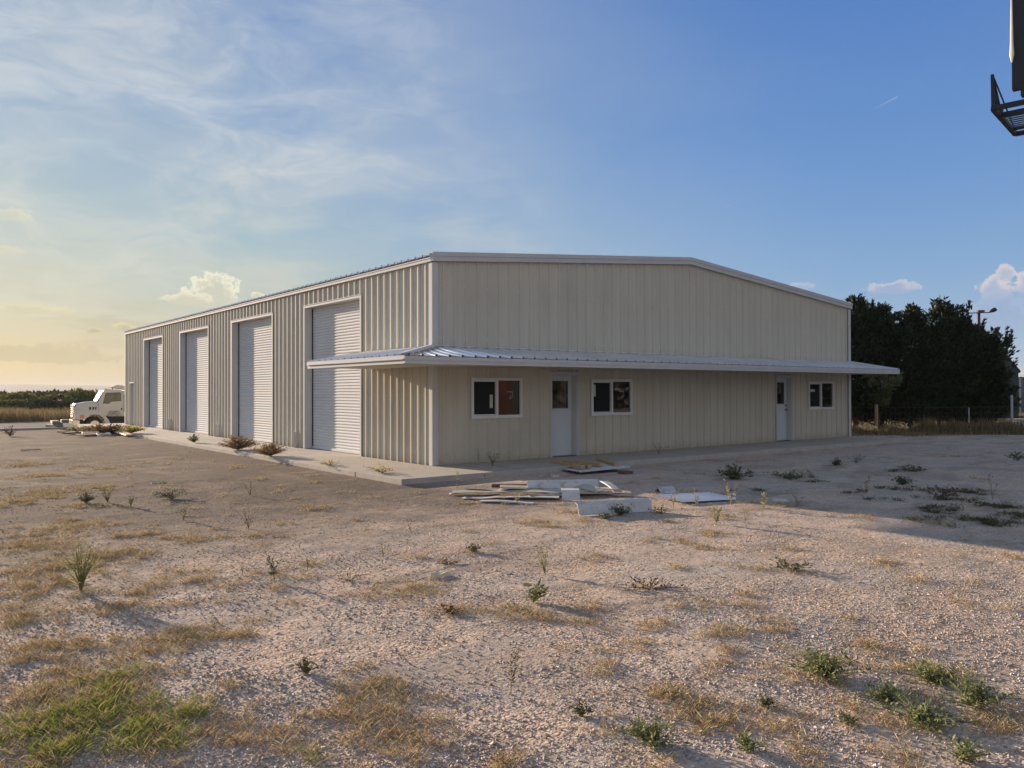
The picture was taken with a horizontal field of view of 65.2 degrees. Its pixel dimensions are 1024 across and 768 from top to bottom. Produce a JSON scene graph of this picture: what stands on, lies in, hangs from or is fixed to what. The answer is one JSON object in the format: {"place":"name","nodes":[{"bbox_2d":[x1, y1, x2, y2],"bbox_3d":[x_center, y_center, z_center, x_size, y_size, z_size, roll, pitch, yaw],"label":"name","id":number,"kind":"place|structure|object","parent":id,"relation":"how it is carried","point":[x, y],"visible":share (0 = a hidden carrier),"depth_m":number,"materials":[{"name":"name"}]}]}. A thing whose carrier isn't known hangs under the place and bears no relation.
{"place":"outdoors","nodes":[
{"label":"outdoors","id":0,"kind":"place"},
{"bbox_2d":[0,421,77,427],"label":"road","id":1,"kind":"structure","parent":0,"point":[36,424],"depth_m":63.61,"materials":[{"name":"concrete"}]},
{"bbox_2d":[0,405,98,421],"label":"field grass","id":2,"kind":"structure","parent":0,"point":[11,414],"depth_m":72.01,"materials":[{"name":"plant"}]},
{"bbox_2d":[0,384,120,391],"bbox_3d":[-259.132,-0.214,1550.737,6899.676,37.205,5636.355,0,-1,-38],"label":"hills","id":3,"kind":"structure","parent":0,"point":[23,388],"depth_m":2971.02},
{"bbox_2d":[78,423,908,484],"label":"pavement","id":4,"kind":"structure","parent":0,"point":[404,473],"depth_m":19.43,"materials":[{"name":"concrete"}]},
{"bbox_2d":[215,435,259,449],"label":"tumbleweed","id":5,"kind":"object","parent":4,"relation":"on","point":[241,442],"visible":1,"depth_m":21.97,"materials":[{"name":"plant"}]},
{"bbox_2d":[251,440,290,455],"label":"tumbleweed","id":6,"kind":"object","parent":4,"relation":"on","point":[269,450],"visible":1,"depth_m":19.76,"materials":[{"name":"plant"}]},
{"bbox_2d":[363,464,395,472],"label":"weed","id":7,"kind":"object","parent":4,"relation":"on","point":[377,469],"visible":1,"depth_m":15.70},
{"bbox_2d":[124,252,899,465],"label":"metal building","id":8,"kind":"structure","parent":4,"relation":"on","point":[439,358],"depth_m":21.25,"materials":[{"name":"beige paint"}]},
{"bbox_2d":[129,382,134,424],"bbox_3d":[-18.097,0.936,38.258,0.170,2.047,0.910,0,-1,-38],"label":"hinged door","id":9,"kind":"structure","parent":8,"relation":"in","point":[132,386],"depth_m":38.51,"materials":[{"name":"beige paint"}]},
{"bbox_2d":[143,335,162,428],"bbox_3d":[-15.713,-0.073,35.308,0.288,4.007,3.240,0,-1,-38],"label":"roll up door","id":10,"kind":"structure","parent":8,"relation":"in","point":[152,346],"depth_m":36.03,"materials":[{"name":"white metal"}]},
{"bbox_2d":[179,325,208,434],"bbox_3d":[-12.073,-0.118,30.646,0.288,4.007,3.670,0,-1,-38],"label":"roll up door","id":11,"kind":"structure","parent":8,"relation":"in","point":[193,343],"depth_m":31.22,"materials":[{"name":"white metal"}]},
{"bbox_2d":[231,312,272,442],"bbox_3d":[-8.303,-0.165,25.819,0.288,4.007,3.720,0,-1,-38],"label":"roll up door","id":12,"kind":"structure","parent":8,"relation":"in","point":[251,337],"depth_m":26.25,"materials":[{"name":"white metal"}]},
{"bbox_2d":[303,294,361,455],"bbox_3d":[-4.687,-0.209,21.189,0.288,4.007,3.470,0,-1,-38],"label":"roll up door","id":13,"kind":"structure","parent":8,"relation":"in","point":[332,416],"depth_m":21.54,"materials":[{"name":"white metal"}]},
{"bbox_2d":[471,377,522,418],"bbox_3d":[-0.355,0.319,18.276,1.460,0.930,0.115,0,-1,-38],"label":"sliding window","id":14,"kind":"structure","parent":8,"relation":"in","point":[491,398],"depth_m":18.24,"materials":[{"name":"white plastic"}]},
{"bbox_2d":[551,372,578,457],"bbox_3d":[1.218,0.737,19.599,0.910,2.063,0.260,0,-1,-38],"label":"hinged door","id":15,"kind":"structure","parent":8,"relation":"in","point":[564,414],"depth_m":19.74,"materials":[{"name":"white paint"}]},
{"bbox_2d":[591,379,632,415],"bbox_3d":[2.545,0.340,20.541,1.480,0.930,0.115,0,-1,-38],"label":"sliding window","id":16,"kind":"structure","parent":8,"relation":"in","point":[609,397],"depth_m":20.51,"materials":[{"name":"white plastic"}]},
{"bbox_2d":[776,375,792,441],"bbox_3d":[8.513,0.765,25.295,0.900,2.063,0.260,0,-1,-38],"label":"hinged door","id":17,"kind":"structure","parent":8,"relation":"in","point":[784,384],"depth_m":25.46,"materials":[{"name":"white paint"}]},
{"bbox_2d":[808,381,833,409],"bbox_3d":[10.226,0.380,26.538,1.530,0.930,0.115,0,-1,-38],"label":"sliding window","id":18,"kind":"structure","parent":8,"relation":"in","point":[820,393],"depth_m":26.50,"materials":[{"name":"white plastic"}]},
{"bbox_2d":[0,392,1023,767],"bbox_3d":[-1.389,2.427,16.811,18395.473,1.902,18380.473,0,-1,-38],"label":"ground","id":19,"kind":"structure","parent":0,"point":[214,476],"depth_m":7.08,"materials":[{"name":"gravel"}]},
{"bbox_2d":[1,425,20,435],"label":"weed","id":20,"kind":"object","parent":19,"relation":"on","point":[8,433],"visible":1,"depth_m":31.23,"materials":[{"name":"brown plant"}]},
{"bbox_2d":[0,398,29,409],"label":"mesquite bush","id":21,"kind":"object","parent":19,"relation":"on","point":[21,403],"visible":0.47,"depth_m":93.38,"materials":[{"name":"green plant"}]},
{"bbox_2d":[0,392,44,399],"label":"mesquite bush","id":22,"kind":"object","parent":19,"relation":"on","point":[15,395],"visible":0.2,"depth_m":107.80,"materials":[{"name":"green plant"}]},
{"bbox_2d":[0,427,67,430],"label":"kerb","id":23,"kind":"structure","parent":19,"relation":"on","point":[38,428],"depth_m":36.33,"materials":[{"name":"concrete"}]},
{"bbox_2d":[27,397,69,411],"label":"mesquite bush","id":24,"kind":"object","parent":19,"relation":"on","point":[45,403],"visible":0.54,"depth_m":91.40,"materials":[{"name":"green plant"}]},
{"bbox_2d":[39,392,66,401],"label":"mesquite bush","id":25,"kind":"object","parent":19,"relation":"on","point":[55,396],"visible":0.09,"depth_m":99.28,"materials":[{"name":"green plant"}]},
{"bbox_2d":[0,387,115,399],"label":"scrub wood","id":26,"kind":"object","parent":19,"relation":"on","point":[37,393],"visible":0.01,"depth_m":129.10,"materials":[{"name":"green plant"}]},
{"bbox_2d":[56,398,86,409],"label":"mesquite bush","id":27,"kind":"object","parent":19,"relation":"on","point":[67,405],"visible":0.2,"depth_m":91.68,"materials":[{"name":"green plant"}]},
{"bbox_2d":[60,425,90,430],"bbox_3d":[-18.322,1.902,34.227,1.529,0.304,1.833,0,0,-8],"label":"brush","id":28,"kind":"object","parent":19,"relation":"on","point":[71,428],"visible":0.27,"depth_m":33.97,"materials":[{"name":"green plant"}]},
{"bbox_2d":[64,388,99,401],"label":"mesquite bush","id":29,"kind":"object","parent":19,"relation":"on","point":[89,395],"visible":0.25,"depth_m":98.15,"materials":[{"name":"green plant"}]},
{"bbox_2d":[51,535,115,591],"bbox_3d":[-3.730,1.569,6.962,0.583,0.490,0.495,0,-1,-38],"label":"grass clump","id":30,"kind":"object","parent":19,"relation":"on","point":[83,572],"visible":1,"depth_m":6.97,"materials":[{"name":"green plant"}]},
{"bbox_2d":[75,491,98,502],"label":"weed","id":31,"kind":"object","parent":19,"relation":"on","point":[86,499],"visible":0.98,"depth_m":12.56,"materials":[{"name":"green plant"}]},
{"bbox_2d":[69,385,124,425],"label":"truck","id":32,"kind":"object","parent":19,"relation":"on","point":[106,406],"visible":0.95,"depth_m":51.38,"materials":[{"name":"beige paint"}]},
{"bbox_2d":[81,420,117,432],"bbox_3d":[-16.812,1.753,32.552,1.486,0.583,1.551,0,-1,-38],"label":"brush","id":33,"kind":"object","parent":19,"relation":"on","point":[100,428],"visible":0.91,"depth_m":32.39,"materials":[{"name":"plant"}]},
{"bbox_2d":[99,486,112,502],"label":"weed","id":34,"kind":"object","parent":19,"relation":"on","point":[106,497],"visible":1,"depth_m":12.61,"materials":[{"name":"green plant"}]},
{"bbox_2d":[103,424,126,432],"bbox_3d":[-16.431,1.812,32.885,1.123,0.435,1.001,0,-1,-38],"label":"brush","id":35,"kind":"object","parent":19,"relation":"on","point":[115,427],"visible":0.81,"depth_m":32.77,"materials":[{"name":"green plant"}]},
{"bbox_2d":[116,423,146,432],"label":"yellow bush","id":36,"kind":"object","parent":19,"relation":"on","point":[128,429],"visible":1,"depth_m":30.61,"materials":[{"name":"plant"}]},
{"bbox_2d":[0,659,335,767],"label":"green grass","id":37,"kind":"structure","parent":19,"relation":"on","point":[134,722],"depth_m":4.14,"materials":[{"name":"plant"}]},
{"bbox_2d":[152,487,188,498],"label":"weed","id":38,"kind":"object","parent":19,"relation":"on","point":[171,496],"visible":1,"depth_m":13.04,"materials":[{"name":"green plant"}]},
{"bbox_2d":[177,498,193,520],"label":"weed","id":39,"kind":"object","parent":19,"relation":"on","point":[183,516],"visible":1,"depth_m":10.80,"materials":[{"name":"green plant"}]},
{"bbox_2d":[266,554,284,579],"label":"sapling","id":40,"kind":"object","parent":19,"relation":"on","point":[275,572],"visible":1,"depth_m":7.36,"materials":[{"name":"green plant"}]},
{"bbox_2d":[292,654,326,673],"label":"weed","id":41,"kind":"object","parent":19,"relation":"on","point":[305,668],"visible":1,"depth_m":4.91,"materials":[{"name":"green plant"}]},
{"bbox_2d":[430,571,449,578],"bbox_3d":[-0.666,1.769,7.443,0.080,0.050,0.204,0,-1,34],"label":"scrap piece","id":42,"kind":"object","parent":19,"relation":"on","point":[439,575],"visible":1,"depth_m":7.41,"materials":[{"name":"concrete"}]},
{"bbox_2d":[434,556,460,565],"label":"weed","id":43,"kind":"object","parent":19,"relation":"on","point":[444,560],"visible":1,"depth_m":8.01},
{"bbox_2d":[436,603,462,613],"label":"weed","id":44,"kind":"object","parent":19,"relation":"on","point":[451,608],"visible":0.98,"depth_m":6.24,"materials":[{"name":"brown plant"}]},
{"bbox_2d":[465,542,481,551],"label":"weed","id":45,"kind":"object","parent":19,"relation":"on","point":[474,548],"visible":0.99,"depth_m":8.60,"materials":[{"name":"green plant"}]},
{"bbox_2d":[471,496,504,498],"bbox_3d":[-0.373,1.801,12.670,0.529,0.039,0.100,0,0,7],"label":"metal strip","id":46,"kind":"object","parent":19,"relation":"on","point":[487,497],"visible":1,"depth_m":12.65,"materials":[{"name":"white metal"}]},
{"bbox_2d":[479,500,534,503],"bbox_3d":[-0.081,1.831,12.439,0.860,0.044,0.130,0,0,12],"label":"metal strip","id":47,"kind":"object","parent":19,"relation":"on","point":[513,501],"visible":1,"depth_m":12.41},
{"bbox_2d":[492,484,526,487],"bbox_3d":[-0.026,1.780,14.004,0.739,0.110,0.070,0,-1,30],"label":"pipe","id":48,"kind":"object","parent":19,"relation":"on","point":[495,485],"visible":0.46,"depth_m":14.08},
{"bbox_2d":[461,495,558,498],"bbox_3d":[-0.025,1.820,12.869,1.559,0.045,0.220,0,0,5],"label":"metal sheet","id":49,"kind":"object","parent":19,"relation":"on","point":[508,496],"visible":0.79,"depth_m":12.82,"materials":[{"name":"metal"}]},
{"bbox_2d":[528,493,561,497],"bbox_3d":[0.542,1.795,12.891,0.588,0.043,0.100,0,-1,-30],"label":"metal strip","id":50,"kind":"object","parent":49,"relation":"on","point":[548,494],"visible":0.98,"depth_m":12.90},
{"bbox_2d":[504,645,522,693],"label":"dead stalk","id":51,"kind":"object","parent":19,"relation":"on","point":[512,671],"visible":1,"depth_m":4.62,"materials":[{"name":"brown plant"}]},
{"bbox_2d":[452,489,613,493],"bbox_3d":[0.343,1.781,13.230,2.648,0.047,0.340,0,0,-2],"label":"metal sheet","id":52,"kind":"object","parent":19,"relation":"on","point":[527,491],"visible":0.94,"depth_m":13.16,"materials":[{"name":"metal"}]},
{"bbox_2d":[500,485,618,489],"bbox_3d":[0.798,1.757,13.610,2.005,0.052,0.300,0,0,1],"label":"metal sheet","id":53,"kind":"object","parent":52,"relation":"on","point":[525,486],"visible":0.59,"depth_m":13.54,"materials":[{"name":"metal"}]},
{"bbox_2d":[527,479,598,490],"bbox_3d":[0.874,1.704,13.493,1.222,0.150,0.300,0,0,-5],"label":"metal angle","id":54,"kind":"object","parent":53,"relation":"on","point":[534,484],"visible":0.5,"depth_m":13.59,"materials":[{"name":"metal"}]},
{"bbox_2d":[574,484,603,492],"bbox_3d":[1.261,1.741,13.410,0.160,0.097,0.641,0,-1,-35],"label":"metal strip","id":55,"kind":"object","parent":52,"relation":"on","point":[595,489],"visible":1,"depth_m":13.33,"materials":[{"name":"metal"}]},
{"bbox_2d":[523,578,548,602],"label":"weed","id":56,"kind":"object","parent":19,"relation":"on","point":[536,595],"visible":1,"depth_m":6.52,"materials":[{"name":"green plant"}]},
{"bbox_2d":[534,543,548,573],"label":"weed","id":57,"kind":"object","parent":19,"relation":"on","point":[541,560],"visible":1,"depth_m":7.57,"materials":[{"name":"beige plant"}]},
{"bbox_2d":[561,488,579,499],"bbox_3d":[0.937,1.763,12.812,0.285,0.150,0.330,0,0,1],"label":"metal angle","id":58,"kind":"object","parent":19,"relation":"on","point":[570,493],"visible":1,"depth_m":12.71,"materials":[{"name":"metal"}]},
{"bbox_2d":[564,698,596,719],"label":"weed","id":59,"kind":"object","parent":19,"relation":"on","point":[581,712],"visible":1,"depth_m":4.31,"materials":[{"name":"green plant"}]},
{"bbox_2d":[564,464,629,472],"bbox_3d":[1.625,1.793,17.420,1.362,0.060,1.566,0,-1,-28],"label":"roof sheet","id":60,"kind":"object","parent":19,"relation":"on","point":[604,467],"visible":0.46,"depth_m":16.92,"materials":[{"name":"metal"}]},
{"bbox_2d":[550,460,584,468],"bbox_3d":[1.188,1.740,17.300,0.090,0.080,1.333,0,-1,-26],"label":"lumber board","id":61,"kind":"object","parent":60,"relation":"on","point":[573,465],"visible":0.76,"depth_m":17.11,"materials":[{"name":"brown wood"}]},
{"bbox_2d":[562,460,591,467],"bbox_3d":[1.403,1.741,17.404,0.090,0.080,1.295,0,0,-21],"label":"lumber board","id":62,"kind":"object","parent":60,"relation":"on","point":[586,465],"visible":0.74,"depth_m":17.14,"materials":[{"name":"brown wood"}]},
{"bbox_2d":[574,460,602,466],"bbox_3d":[1.660,1.741,17.495,0.090,0.080,0.931,0,-1,-33],"label":"lumber board","id":63,"kind":"object","parent":60,"relation":"on","point":[596,464],"visible":0.7,"depth_m":17.29,"materials":[{"name":"brown wood"}]},
{"bbox_2d":[596,458,617,465],"bbox_3d":[2.115,1.743,17.834,0.090,0.080,1.291,0,0,-12],"label":"lumber board","id":64,"kind":"object","parent":60,"relation":"on","point":[611,463],"visible":0.82,"depth_m":17.62,"materials":[{"name":"brown wood"}]},
{"bbox_2d":[599,480,621,491],"bbox_3d":[1.695,1.759,13.808,0.120,0.108,0.848,0,0,-13],"label":"metal strip","id":65,"kind":"object","parent":19,"relation":"on","point":[609,484],"visible":1,"depth_m":13.75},
{"bbox_2d":[575,498,653,515],"bbox_3d":[1.459,1.737,11.331,1.144,0.167,0.180,0,0,-18],"label":"metal angle","id":66,"kind":"object","parent":19,"relation":"on","point":[600,507],"visible":0.81,"depth_m":11.31,"materials":[{"name":"metal"}]},
{"bbox_2d":[608,503,632,514],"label":"weed","id":67,"kind":"object","parent":19,"relation":"on","point":[620,510],"visible":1,"depth_m":11.07,"materials":[{"name":"green plant"}]},
{"bbox_2d":[613,576,685,592],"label":"weed","id":68,"kind":"object","parent":19,"relation":"on","point":[651,587],"visible":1,"depth_m":6.91,"materials":[{"name":"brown plant"}]},
{"bbox_2d":[615,708,690,749],"bbox_3d":[0.690,1.702,3.948,0.289,0.166,0.356,0,-1,-38],"label":"weed","id":69,"kind":"object","parent":19,"relation":"on","point":[649,736],"visible":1,"depth_m":3.94,"materials":[{"name":"green plant"}]},
{"bbox_2d":[655,486,676,493],"bbox_3d":[2.616,1.793,13.628,0.361,0.095,0.287,0,0,-23],"label":"metal angle","id":70,"kind":"object","parent":19,"relation":"on","point":[669,489],"visible":1,"depth_m":13.56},
{"bbox_2d":[655,492,735,501],"bbox_3d":[2.905,1.787,12.676,1.036,0.040,0.750,0,0,-22],"label":"corrugated offcut","id":71,"kind":"object","parent":19,"relation":"on","point":[703,496],"visible":0.9,"depth_m":12.60,"materials":[{"name":"metal"}]},
{"bbox_2d":[707,503,722,521],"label":"tall weed","id":72,"kind":"object","parent":19,"relation":"on","point":[716,519],"visible":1,"depth_m":10.35,"materials":[{"name":"yellow plant"}]},
{"bbox_2d":[715,463,753,479],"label":"weed","id":73,"kind":"object","parent":19,"relation":"on","point":[733,473],"visible":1,"depth_m":15.53,"materials":[{"name":"green plant"}]},
{"bbox_2d":[733,731,769,753],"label":"weed","id":74,"kind":"object","parent":19,"relation":"on","point":[744,741],"visible":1,"depth_m":3.85,"materials":[{"name":"green plant"}]},
{"bbox_2d":[759,492,767,509],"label":"tall weed","id":75,"kind":"object","parent":19,"relation":"on","point":[764,500],"visible":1,"depth_m":11.57,"materials":[{"name":"yellow plant"}]},
{"bbox_2d":[754,693,779,707],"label":"weed","id":76,"kind":"object","parent":19,"relation":"on","point":[764,702],"visible":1,"depth_m":4.40,"materials":[{"name":"green plant"}]},
{"bbox_2d":[763,470,810,480],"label":"weed","id":77,"kind":"object","parent":19,"relation":"on","point":[789,476],"visible":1,"depth_m":15.63,"materials":[{"name":"green plant"}]},
{"bbox_2d":[769,555,816,569],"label":"weed","id":78,"kind":"object","parent":19,"relation":"on","point":[786,565],"visible":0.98,"depth_m":7.66,"materials":[{"name":"green plant"}]},
{"bbox_2d":[781,643,870,685],"bbox_3d":[1.898,1.685,4.876,0.508,0.182,0.509,0,-1,-38],"label":"weed","id":79,"kind":"object","parent":19,"relation":"on","point":[822,664],"visible":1,"depth_m":4.84,"materials":[{"name":"green plant"}]},
{"bbox_2d":[832,708,864,725],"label":"weed","id":80,"kind":"object","parent":19,"relation":"on","point":[846,719],"visible":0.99,"depth_m":4.17,"materials":[{"name":"green plant"}]},
{"bbox_2d":[851,309,868,418],"bbox_3d":[13.105,-0.689,33.119,2.978,5.496,2.865,0,0,19],"label":"cedar tree","id":81,"kind":"object","parent":19,"relation":"on","point":[854,357],"visible":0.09,"depth_m":32.44,"materials":[{"name":"green plant"}]},
{"bbox_2d":[842,293,892,426],"bbox_3d":[14.563,-0.888,33.463,3.522,5.924,3.486,0,-1,-38],"label":"cedar tree","id":82,"kind":"object","parent":19,"relation":"on","point":[861,305],"visible":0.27,"depth_m":33.08,"materials":[{"name":"green plant"}]},
{"bbox_2d":[725,468,1023,527],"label":"weeds","id":83,"kind":"object","parent":19,"relation":"on","point":[992,522],"visible":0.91,"depth_m":11.77,"materials":[{"name":"green plant"}]},
{"bbox_2d":[854,366,904,429],"bbox_3d":[14.928,0.658,32.394,1.902,2.842,1.549,0,0,-7],"label":"cedar tree","id":84,"kind":"object","parent":19,"relation":"on","point":[884,380],"visible":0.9,"depth_m":32.17,"materials":[{"name":"green plant"}]},
{"bbox_2d":[852,675,924,705],"bbox_3d":[2.107,1.710,4.453,0.366,0.137,0.331,0,-1,-38],"label":"weed","id":85,"kind":"object","parent":19,"relation":"on","point":[883,694],"visible":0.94,"depth_m":4.46,"materials":[{"name":"green plant"}]},
{"bbox_2d":[857,301,921,427],"bbox_3d":[15.824,-0.739,34.001,3.375,5.620,3.456,0,-1,-38],"label":"cedar tree","id":86,"kind":"object","parent":19,"relation":"on","point":[881,313],"visible":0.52,"depth_m":33.25,"materials":[{"name":"green plant"}]},
{"bbox_2d":[888,476,916,484],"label":"weed","id":87,"kind":"object","parent":19,"relation":"on","point":[901,480],"visible":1,"depth_m":14.55,"materials":[{"name":"green plant"}]},
{"bbox_2d":[895,464,926,470],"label":"weed","id":88,"kind":"object","parent":19,"relation":"on","point":[912,468],"visible":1,"depth_m":17.07,"materials":[{"name":"green plant"}]},
{"bbox_2d":[873,301,958,428],"bbox_3d":[17.000,-0.711,34.079,3.854,5.582,3.384,0,-1,-26],"label":"cedar tree","id":89,"kind":"object","parent":19,"relation":"on","point":[913,313],"visible":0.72,"depth_m":33.33,"materials":[{"name":"green plant"}]},
{"bbox_2d":[869,689,979,736],"bbox_3d":[2.148,1.706,4.179,0.494,0.133,0.470,0,-1,-38],"label":"weed","id":90,"kind":"object","parent":19,"relation":"on","point":[920,713],"visible":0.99,"depth_m":4.16,"materials":[{"name":"green plant"}]},
{"bbox_2d":[851,395,1012,429],"bbox_3d":[17.751,1.252,32.284,15.209,1.600,0.127,0,0,-5],"label":"wire fence","id":91,"kind":"object","parent":19,"relation":"on","point":[876,407],"visible":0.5,"depth_m":32.15,"materials":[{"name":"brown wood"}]},
{"bbox_2d":[896,653,978,685],"bbox_3d":[2.543,1.715,4.778,0.402,0.135,0.459,0,0,18],"label":"weed","id":92,"kind":"object","parent":19,"relation":"on","point":[934,676],"visible":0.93,"depth_m":4.75,"materials":[{"name":"green plant"}]},
{"bbox_2d":[916,483,965,496],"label":"weed","id":93,"kind":"object","parent":19,"relation":"on","point":[944,492],"visible":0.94,"depth_m":12.83,"materials":[{"name":"green plant"}]},
{"bbox_2d":[914,294,986,425],"bbox_3d":[18.565,-0.905,34.484,3.191,5.982,3.183,0,0,-16],"label":"cedar tree","id":94,"kind":"object","parent":19,"relation":"on","point":[952,314],"visible":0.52,"depth_m":33.78,"materials":[{"name":"green plant"}]},
{"bbox_2d":[929,734,995,762],"bbox_3d":[2.138,1.711,3.779,0.272,0.123,0.223,0,-1,-28],"label":"weed","id":95,"kind":"object","parent":19,"relation":"on","point":[966,752],"visible":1,"depth_m":3.76,"materials":[{"name":"green plant"}]},
{"bbox_2d":[939,314,1004,423],"bbox_3d":[19.373,-0.499,34.889,3.468,5.169,3.614,0,-1,-38],"label":"cedar tree","id":96,"kind":"object","parent":19,"relation":"on","point":[970,332],"visible":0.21,"depth_m":34.16,"materials":[{"name":"green plant"}]},
{"bbox_2d":[928,672,1020,707],"bbox_3d":[2.512,1.687,4.383,0.388,0.176,0.451,0,-1,-38],"label":"weed","id":97,"kind":"object","parent":19,"relation":"on","point":[978,698],"visible":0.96,"depth_m":4.38,"materials":[{"name":"green plant"}]},
{"bbox_2d":[962,307,996,328],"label":"lamp pole","id":98,"kind":"object","parent":19,"relation":"on","point":[994,309],"visible":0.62,"depth_m":59.90,"materials":[{"name":"black metal"}]},
{"bbox_2d":[942,326,1022,424],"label":"cedar tree","id":99,"kind":"object","parent":19,"relation":"on","point":[995,344],"visible":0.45,"depth_m":34.10,"materials":[{"name":"green plant"}]},
{"bbox_2d":[971,352,1018,424],"bbox_3d":[20.532,0.272,34.395,2.052,3.632,1.989,0,-1,-38],"label":"cedar tree","id":100,"kind":"object","parent":19,"relation":"on","point":[994,382],"visible":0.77,"depth_m":33.95,"materials":[{"name":"green plant"}]},
{"bbox_2d":[984,330,1020,417],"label":"cedar tree","id":101,"kind":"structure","parent":19,"relation":"on","point":[1016,371],"depth_m":46.21,"materials":[{"name":"green"}]},
{"bbox_2d":[991,0,1023,135],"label":"billboard","id":102,"kind":"object","parent":19,"relation":"on","point":[1016,54],"visible":1,"depth_m":25.47,"materials":[{"name":"black metal"}]},
{"bbox_2d":[1004,451,1023,459],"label":"weed","id":103,"kind":"object","parent":19,"relation":"on","point":[1016,455],"visible":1,"depth_m":19.61,"materials":[{"name":"green plant"}]},
{"bbox_2d":[0,447,1023,767],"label":"dry grass","id":104,"kind":"structure","parent":0,"point":[56,643],"depth_m":5.04,"materials":[{"name":"plant"}]},
{"bbox_2d":[0,458,1023,720],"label":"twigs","id":105,"kind":"object","parent":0,"point":[542,602],"visible":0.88,"depth_m":7.20,"materials":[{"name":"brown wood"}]},
{"bbox_2d":[0,0,1023,385],"label":"sky","id":106,"kind":"structure","parent":0,"point":[161,160],"materials":[{"name":"blue"}]},
{"bbox_2d":[851,414,1023,437],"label":"tall grass","id":107,"kind":"structure","parent":0,"point":[922,428],"depth_m":31.08,"materials":[{"name":"plant"}]},
{"bbox_2d":[1018,369,1023,411],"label":"metal shed","id":108,"kind":"structure","parent":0,"point":[1021,384],"depth_m":59.99,"materials":[{"name":"grey"}]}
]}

